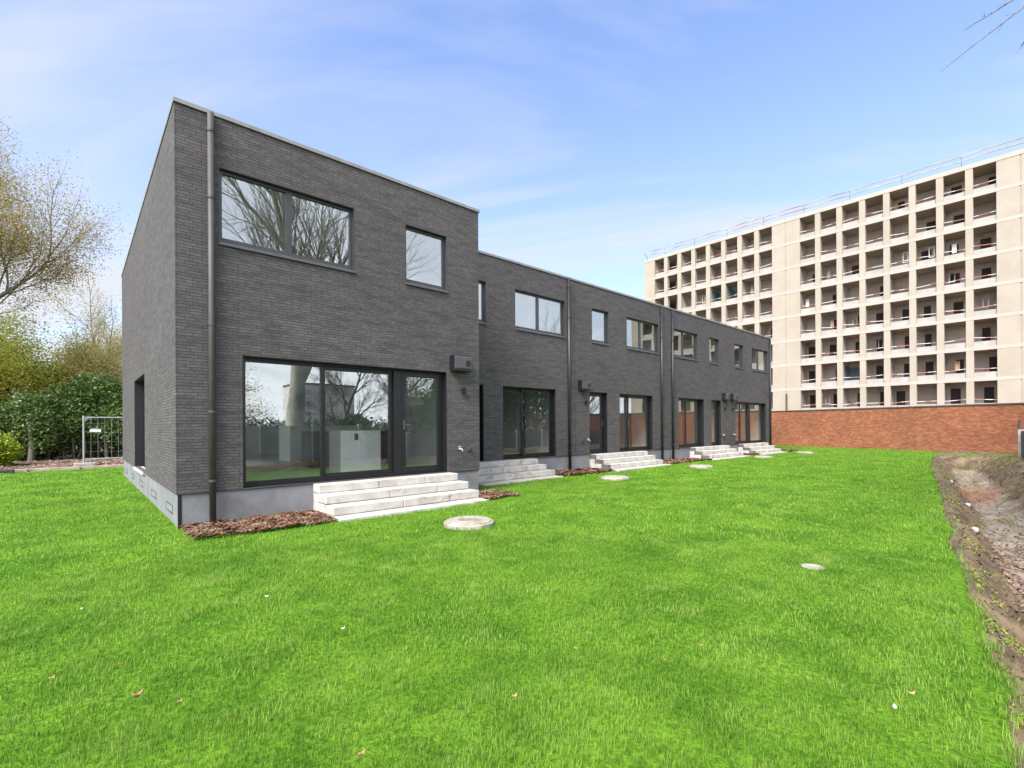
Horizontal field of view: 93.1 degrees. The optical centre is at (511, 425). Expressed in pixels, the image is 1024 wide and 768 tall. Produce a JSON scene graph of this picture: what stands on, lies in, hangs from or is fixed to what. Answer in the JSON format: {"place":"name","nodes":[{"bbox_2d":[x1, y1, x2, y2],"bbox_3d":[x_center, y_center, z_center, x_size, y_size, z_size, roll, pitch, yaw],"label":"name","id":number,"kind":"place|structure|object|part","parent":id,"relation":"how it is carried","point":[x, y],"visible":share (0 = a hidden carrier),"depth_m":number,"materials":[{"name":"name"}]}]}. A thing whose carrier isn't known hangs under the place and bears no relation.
{"place":"outdoors","nodes":[
{"label":"outdoors","id":0,"kind":"place"},
{"bbox_2d":[0,447,123,469],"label":"soil bed","id":1,"kind":"object","parent":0,"point":[47,461],"visible":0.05,"depth_m":23.66,"materials":[{"name":"brown soil"}]},
{"bbox_2d":[0,430,25,465],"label":"shrub","id":2,"kind":"object","parent":1,"relation":"on","point":[10,455],"visible":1,"depth_m":21.43,"materials":[{"name":"green plant"}]},
{"bbox_2d":[27,418,34,460],"bbox_3d":[-24.440,0.687,24.643,0.300,2.428,0.398,0,0,-42],"label":"trunk","id":3,"kind":"object","parent":1,"relation":"on","point":[31,455],"visible":0.76,"depth_m":24.54,"materials":[{"name":"brown plant"}]},
{"bbox_2d":[0,298,121,411],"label":"tree","id":4,"kind":"object","parent":1,"relation":"on","point":[9,365],"visible":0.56,"depth_m":28.74,"materials":[{"name":"green plant"}]},
{"bbox_2d":[0,331,121,453],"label":"tree","id":5,"kind":"object","parent":1,"relation":"on","point":[35,369],"visible":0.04,"depth_m":29.62,"materials":[{"name":"green plant"}]},
{"bbox_2d":[0,370,122,460],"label":"laurel hedge","id":6,"kind":"object","parent":1,"relation":"on","point":[57,426],"visible":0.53,"depth_m":26.13,"materials":[{"name":"green plant"}]},
{"bbox_2d":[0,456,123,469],"bbox_3d":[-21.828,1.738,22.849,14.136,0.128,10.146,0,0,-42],"label":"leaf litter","id":7,"kind":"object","parent":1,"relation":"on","point":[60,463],"visible":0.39,"depth_m":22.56,"materials":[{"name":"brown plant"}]},
{"bbox_2d":[0,107,130,347],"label":"tree","id":8,"kind":"object","parent":1,"relation":"on","point":[23,235],"visible":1,"depth_m":26.73,"materials":[{"name":"brown plant"}]},
{"bbox_2d":[14,464,123,472],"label":"kerb","id":9,"kind":"structure","parent":1,"relation":"on","point":[65,468],"depth_m":19.32,"materials":[{"name":"grey concrete"}]},
{"bbox_2d":[35,266,121,450],"bbox_3d":[-31.074,-5.493,36.233,7.153,15.002,9.174,0,0,-42],"label":"tree","id":10,"kind":"object","parent":1,"relation":"on","point":[98,330],"visible":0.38,"depth_m":36.49,"materials":[{"name":"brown plant"}]},
{"bbox_2d":[38,302,121,451],"bbox_3d":[-26.141,-2.788,30.555,6.285,9.486,6.916,0,0,-42],"label":"tree","id":11,"kind":"object","parent":1,"relation":"on","point":[104,366],"visible":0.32,"depth_m":29.85,"materials":[{"name":"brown plant"}]},
{"bbox_2d":[74,462,95,466],"bbox_3d":[-18.698,1.685,21.236,0.730,0.150,0.280,0,0,-42],"label":"fence foot","id":12,"kind":"object","parent":1,"relation":"on","point":[86,464],"visible":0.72,"depth_m":21.17},
{"bbox_2d":[82,416,122,462],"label":"gate","id":13,"kind":"structure","parent":1,"relation":"on","point":[84,418],"depth_m":21.41,"materials":[{"name":"metal"}]},
{"bbox_2d":[329,430,380,471],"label":"kitchen island","id":14,"kind":"structure","parent":0,"point":[354,450],"depth_m":11.68,"materials":[{"name":"white paint"}]},
{"bbox_2d":[0,445,1023,767],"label":"lawn","id":15,"kind":"structure","parent":0,"point":[978,687],"depth_m":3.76,"materials":[{"name":"green plant"}]},
{"bbox_2d":[0,469,13,473],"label":"fence foot","id":16,"kind":"object","parent":15,"relation":"on","point":[5,471],"visible":0.96,"depth_m":17.91},
{"bbox_2d":[132,688,143,696],"bbox_3d":[-2.209,1.581,2.865,0.059,0.036,0.031,0,0,-42],"label":"fallen leaf","id":17,"kind":"object","parent":15,"relation":"on","point":[138,693],"visible":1,"depth_m":2.87,"materials":[{"name":"beige plant"}]},
{"bbox_2d":[178,509,336,538],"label":"bark mulch","id":18,"kind":"object","parent":15,"relation":"on","point":[191,529],"visible":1,"depth_m":8.07,"materials":[{"name":"brown wood"}]},
{"bbox_2d":[313,472,488,521],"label":"garden steps","id":19,"kind":"structure","parent":15,"relation":"on","point":[346,501],"depth_m":9.72,"materials":[{"name":"concrete"}]},
{"bbox_2d":[444,516,493,529],"bbox_3d":[-0.719,1.658,8.105,0.840,0.192,0.840,0,0,-42],"label":"well cover","id":20,"kind":"object","parent":15,"relation":"on","point":[468,522],"visible":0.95,"depth_m":7.88,"materials":[{"name":"concrete"}]},
{"bbox_2d":[478,489,520,498],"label":"bark mulch","id":21,"kind":"object","parent":15,"relation":"on","point":[493,493],"visible":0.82,"depth_m":11.40,"materials":[{"name":"brown wood"}]},
{"bbox_2d":[478,458,562,485],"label":"garden steps","id":22,"kind":"structure","parent":15,"relation":"on","point":[500,472],"depth_m":14.84,"materials":[{"name":"concrete"}]},
{"bbox_2d":[555,467,612,475],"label":"bark mulch","id":23,"kind":"object","parent":15,"relation":"on","point":[578,471],"visible":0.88,"depth_m":16.97,"materials":[{"name":"brown wood"}]},
{"bbox_2d":[600,475,629,480],"bbox_3d":[3.152,1.635,14.842,0.880,0.192,0.880,0,0,-42],"label":"well cover","id":24,"kind":"object","parent":15,"relation":"on","point":[615,477],"visible":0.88,"depth_m":14.57,"materials":[{"name":"concrete"}]},
{"bbox_2d":[590,451,670,471],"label":"garden steps","id":25,"kind":"structure","parent":15,"relation":"on","point":[623,461],"depth_m":18.78,"materials":[{"name":"concrete"}]},
{"bbox_2d":[663,458,710,463],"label":"bark mulch","id":26,"kind":"object","parent":15,"relation":"on","point":[677,460],"visible":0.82,"depth_m":21.67,"materials":[{"name":"brown wood"}]},
{"bbox_2d":[689,464,712,468],"bbox_3d":[7.310,1.611,18.773,0.880,0.192,0.880,0,0,-42],"label":"well cover","id":27,"kind":"object","parent":15,"relation":"on","point":[700,466],"visible":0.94,"depth_m":18.49,"materials":[{"name":"concrete"}]},
{"bbox_2d":[690,445,750,459],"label":"garden steps","id":28,"kind":"structure","parent":15,"relation":"on","point":[718,452],"depth_m":23.82,"materials":[{"name":"concrete"}]},
{"bbox_2d":[743,453,759,454],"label":"bark mulch","id":29,"kind":"object","parent":15,"relation":"on","point":[750,453],"visible":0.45,"depth_m":26.21,"materials":[{"name":"brown wood"}]},
{"bbox_2d":[738,442,787,454],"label":"garden steps","id":30,"kind":"structure","parent":15,"relation":"on","point":[764,448],"depth_m":27.46,"materials":[{"name":"concrete"}]},
{"bbox_2d":[754,455,772,457],"bbox_3d":[12.445,1.581,24.025,0.860,0.192,0.860,0,0,-42],"label":"well cover","id":31,"kind":"object","parent":15,"relation":"on","point":[760,456],"visible":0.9,"depth_m":23.71,"materials":[{"name":"concrete"}]},
{"bbox_2d":[781,449,797,451],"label":"bark mulch","id":32,"kind":"object","parent":15,"relation":"on","point":[786,450],"visible":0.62,"depth_m":29.75,"materials":[{"name":"brown wood"}]},
{"bbox_2d":[796,451,813,453],"bbox_3d":[16.638,1.556,27.558,0.880,0.192,0.880,0,0,-42],"label":"well cover","id":33,"kind":"object","parent":15,"relation":"on","point":[805,452],"visible":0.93,"depth_m":27.26,"materials":[{"name":"concrete"}]},
{"bbox_2d":[801,563,824,569],"bbox_3d":[3.465,1.649,5.598,0.240,0.062,0.240,0,0,-42],"label":"inspection cover","id":34,"kind":"object","parent":15,"relation":"on","point":[808,565],"visible":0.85,"depth_m":5.60,"materials":[{"name":"concrete"}]},
{"bbox_2d":[0,0,1023,398],"label":"sky","id":35,"kind":"structure","parent":0,"point":[587,138],"materials":[{"name":"blue"}]},
{"bbox_2d":[75,445,1023,767],"bbox_3d":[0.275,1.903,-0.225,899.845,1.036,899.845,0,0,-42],"label":"ground","id":36,"kind":"structure","parent":0,"point":[1005,619],"depth_m":9.25,"materials":[{"name":"soil"}]},
{"bbox_2d":[121,96,479,528],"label":"row house","id":37,"kind":"structure","parent":36,"relation":"on","point":[266,276],"depth_m":10.01,"materials":[{"name":"brick"}]},
{"bbox_2d":[133,374,144,474],"bbox_3d":[-9.584,-0.022,12.665,0.305,2.456,2.746,0,0,-42],"label":"window","id":38,"kind":"structure","parent":37,"relation":"in","point":[139,385],"depth_m":13.67,"materials":[{"name":"black metal"}]},
{"bbox_2d":[218,166,355,272],"bbox_3d":[-4.183,-3.798,9.206,2.440,1.346,0.190,0,0,-42],"label":"window","id":39,"kind":"structure","parent":37,"relation":"in","point":[288,192],"depth_m":9.18,"materials":[{"name":"black metal"}]},
{"bbox_2d":[279,410,307,461],"bbox_3d":[-7.093,0.309,15.734,0.550,1.634,1.100,0,0,-42],"label":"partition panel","id":40,"kind":"object","parent":37,"relation":"on","point":[293,424],"visible":0.86,"depth_m":15.33,"materials":[{"name":"white paint"}]},
{"bbox_2d":[242,355,446,487],"bbox_3d":[-3.253,-0.083,10.144,4.327,2.357,0.296,0,0,-42],"label":"sliding door","id":41,"kind":"structure","parent":37,"relation":"in","point":[441,381],"depth_m":10.46,"materials":[{"name":"black metal"}]},
{"bbox_2d":[302,431,387,467],"bbox_3d":[-4.649,0.629,13.947,2.500,0.964,0.622,0,0,-42],"label":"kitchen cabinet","id":42,"kind":"object","parent":37,"relation":"in","point":[310,449],"visible":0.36,"depth_m":13.07,"materials":[{"name":"grey"}]},
{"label":"door","id":43,"kind":"part","parent":42,"relation":"part of","materials":[{"name":"grey"}]},
{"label":"door","id":44,"kind":"part","parent":42,"relation":"part of","materials":[{"name":"grey"}]},
{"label":"door","id":45,"kind":"part","parent":42,"relation":"part of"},
{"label":"door","id":46,"kind":"part","parent":42,"relation":"part of","materials":[{"name":"grey"}]},
{"bbox_2d":[405,224,447,292],"bbox_3d":[-1.991,-3.811,11.172,1.110,1.346,0.190,0,0,-42],"label":"window","id":47,"kind":"structure","parent":37,"relation":"in","point":[443,288],"depth_m":11.37,"materials":[{"name":"grey metal"}]},
{"bbox_2d":[478,250,574,469],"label":"row house","id":48,"kind":"structure","parent":36,"relation":"on","point":[526,365],"depth_m":16.72,"materials":[{"name":"brick"}]},
{"bbox_2d":[479,384,483,460],"bbox_3d":[-1.392,-0.094,14.752,1.102,2.357,0.296,0,0,-42],"label":"door","id":49,"kind":"structure","parent":48,"relation":"in","point":[481,430],"depth_m":15.06,"materials":[{"name":"black metal"}]},
{"bbox_2d":[479,280,486,324],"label":"window","id":50,"kind":"structure","parent":48,"relation":"in","point":[483,283],"depth_m":15.13,"materials":[{"name":"grey metal"}]},
{"bbox_2d":[503,386,555,458],"bbox_3d":[0.529,-0.106,16.475,2.462,2.357,0.296,0,0,-42],"label":"sliding door","id":51,"kind":"structure","parent":48,"relation":"in","point":[551,392],"depth_m":16.66,"materials":[{"name":"black metal"}]},
{"bbox_2d":[515,289,565,337],"bbox_3d":[0.970,-3.829,16.767,2.450,1.346,0.190,0,0,-42],"label":"window","id":52,"kind":"structure","parent":48,"relation":"in","point":[536,330],"depth_m":16.76,"materials":[{"name":"grey metal"}]},
{"bbox_2d":[574,279,665,468],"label":"row house","id":53,"kind":"structure","parent":36,"relation":"on","point":[620,372],"depth_m":20.01,"materials":[{"name":"brick"}]},
{"bbox_2d":[589,392,606,452],"bbox_3d":[3.261,-0.122,18.925,1.102,2.357,0.296,0,0,-42],"label":"door","id":54,"kind":"structure","parent":53,"relation":"in","point":[603,396],"depth_m":19.23,"materials":[{"name":"black metal"}]},
{"bbox_2d":[592,308,609,345],"bbox_3d":[3.408,-3.843,18.954,1.060,1.346,0.190,0,0,-42],"label":"window","id":55,"kind":"structure","parent":53,"relation":"in","point":[606,314],"depth_m":19.26,"materials":[{"name":"grey glass"}]},
{"bbox_2d":[620,394,652,450],"bbox_3d":[5.185,-0.133,20.651,2.432,2.357,0.296,0,0,-42],"label":"sliding door","id":56,"kind":"structure","parent":53,"relation":"in","point":[649,408],"depth_m":20.95,"materials":[{"name":"black metal"}]},
{"bbox_2d":[627,317,658,353],"bbox_3d":[5.612,-3.856,20.930,2.440,1.346,0.190,0,0,-42],"label":"window","id":57,"kind":"structure","parent":53,"relation":"in","point":[639,348],"depth_m":20.99,"materials":[{"name":"grey glass"}]},
{"bbox_2d":[665,306,729,459],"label":"row house","id":58,"kind":"structure","parent":36,"relation":"on","point":[697,396],"depth_m":24.52,"materials":[{"name":"brick"}]},
{"bbox_2d":[674,329,698,360],"bbox_3d":[8.310,-3.872,23.351,2.350,1.346,0.190,0,0,-42],"label":"window","id":59,"kind":"structure","parent":58,"relation":"in","point":[695,358],"depth_m":23.71,"materials":[{"name":"grey glass"}]},
{"bbox_2d":[678,398,703,446],"bbox_3d":[8.665,-0.153,23.773,2.482,2.357,0.296,0,0,-42],"label":"sliding door","id":60,"kind":"structure","parent":58,"relation":"in","point":[700,402],"depth_m":24.49,"materials":[{"name":"black metal"}]},
{"bbox_2d":[709,337,719,364],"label":"window","id":61,"kind":"structure","parent":58,"relation":"in","point":[716,340],"depth_m":25.63,"materials":[{"name":"grey glass"}]},
{"bbox_2d":[711,400,720,444],"bbox_3d":[10.593,-0.165,25.503,1.062,2.357,0.296,0,0,-42],"label":"door","id":62,"kind":"structure","parent":58,"relation":"in","point":[717,402],"depth_m":25.79,"materials":[{"name":"black metal"}]},
{"bbox_2d":[727,325,771,451],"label":"row house","id":63,"kind":"structure","parent":36,"relation":"on","point":[749,385],"depth_m":28.56,"materials":[{"name":"brick"}]},
{"bbox_2d":[734,343,743,368],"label":"window","id":64,"kind":"structure","parent":63,"relation":"in","point":[741,346],"depth_m":27.65,"materials":[{"name":"grey glass"}]},
{"bbox_2d":[735,402,765,443],"bbox_3d":[13.902,-0.184,28.471,4.272,2.357,0.296,0,0,-42],"label":"sliding door","id":65,"kind":"structure","parent":63,"relation":"in","point":[762,405],"depth_m":29.53,"materials":[{"name":"black metal"}]},
{"bbox_2d":[752,348,767,372],"bbox_3d":[14.898,-3.911,29.260,2.390,1.346,0.190,0,0,-42],"label":"window","id":66,"kind":"structure","parent":63,"relation":"in","point":[766,353],"depth_m":29.57,"materials":[{"name":"grey glass"}]},
{"bbox_2d":[644,137,1023,410],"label":"apartment tower","id":67,"kind":"structure","parent":36,"relation":"on","point":[908,294],"depth_m":49.34,"materials":[{"name":"concrete"}]},
{"bbox_2d":[771,403,1023,453],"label":"brick wall","id":68,"kind":"structure","parent":36,"relation":"on","point":[992,428],"depth_m":30.04,"materials":[{"name":"brick"}]},
{"bbox_2d":[935,455,1023,715],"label":"soil clods","id":69,"kind":"object","parent":36,"relation":"on","point":[1002,637],"visible":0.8,"depth_m":8.67,"materials":[{"name":"brown soil"}]},
{"bbox_2d":[937,455,1023,725],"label":"moss","id":70,"kind":"object","parent":36,"relation":"on","point":[1007,640],"visible":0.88,"depth_m":6.59,"materials":[{"name":"green plant"}]},
{"bbox_2d":[940,456,1023,669],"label":"trench rubble","id":71,"kind":"object","parent":36,"relation":"on","point":[993,556],"visible":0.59,"depth_m":10.34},
{"bbox_2d":[943,0,1023,69],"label":"overhanging tree","id":72,"kind":"object","parent":36,"relation":"on","point":[1001,24],"visible":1,"depth_m":10.99,"materials":[{"name":"brown plant"}]},
{"bbox_2d":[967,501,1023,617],"bbox_3d":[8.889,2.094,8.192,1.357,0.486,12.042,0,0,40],"label":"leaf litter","id":73,"kind":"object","parent":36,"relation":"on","point":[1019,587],"visible":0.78,"depth_m":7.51,"materials":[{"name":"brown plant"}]},
{"bbox_2d":[1018,429,1023,457],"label":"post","id":74,"kind":"object","parent":36,"relation":"on","point":[1020,442],"visible":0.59,"depth_m":20.84,"materials":[{"name":"wood"}]}
]}

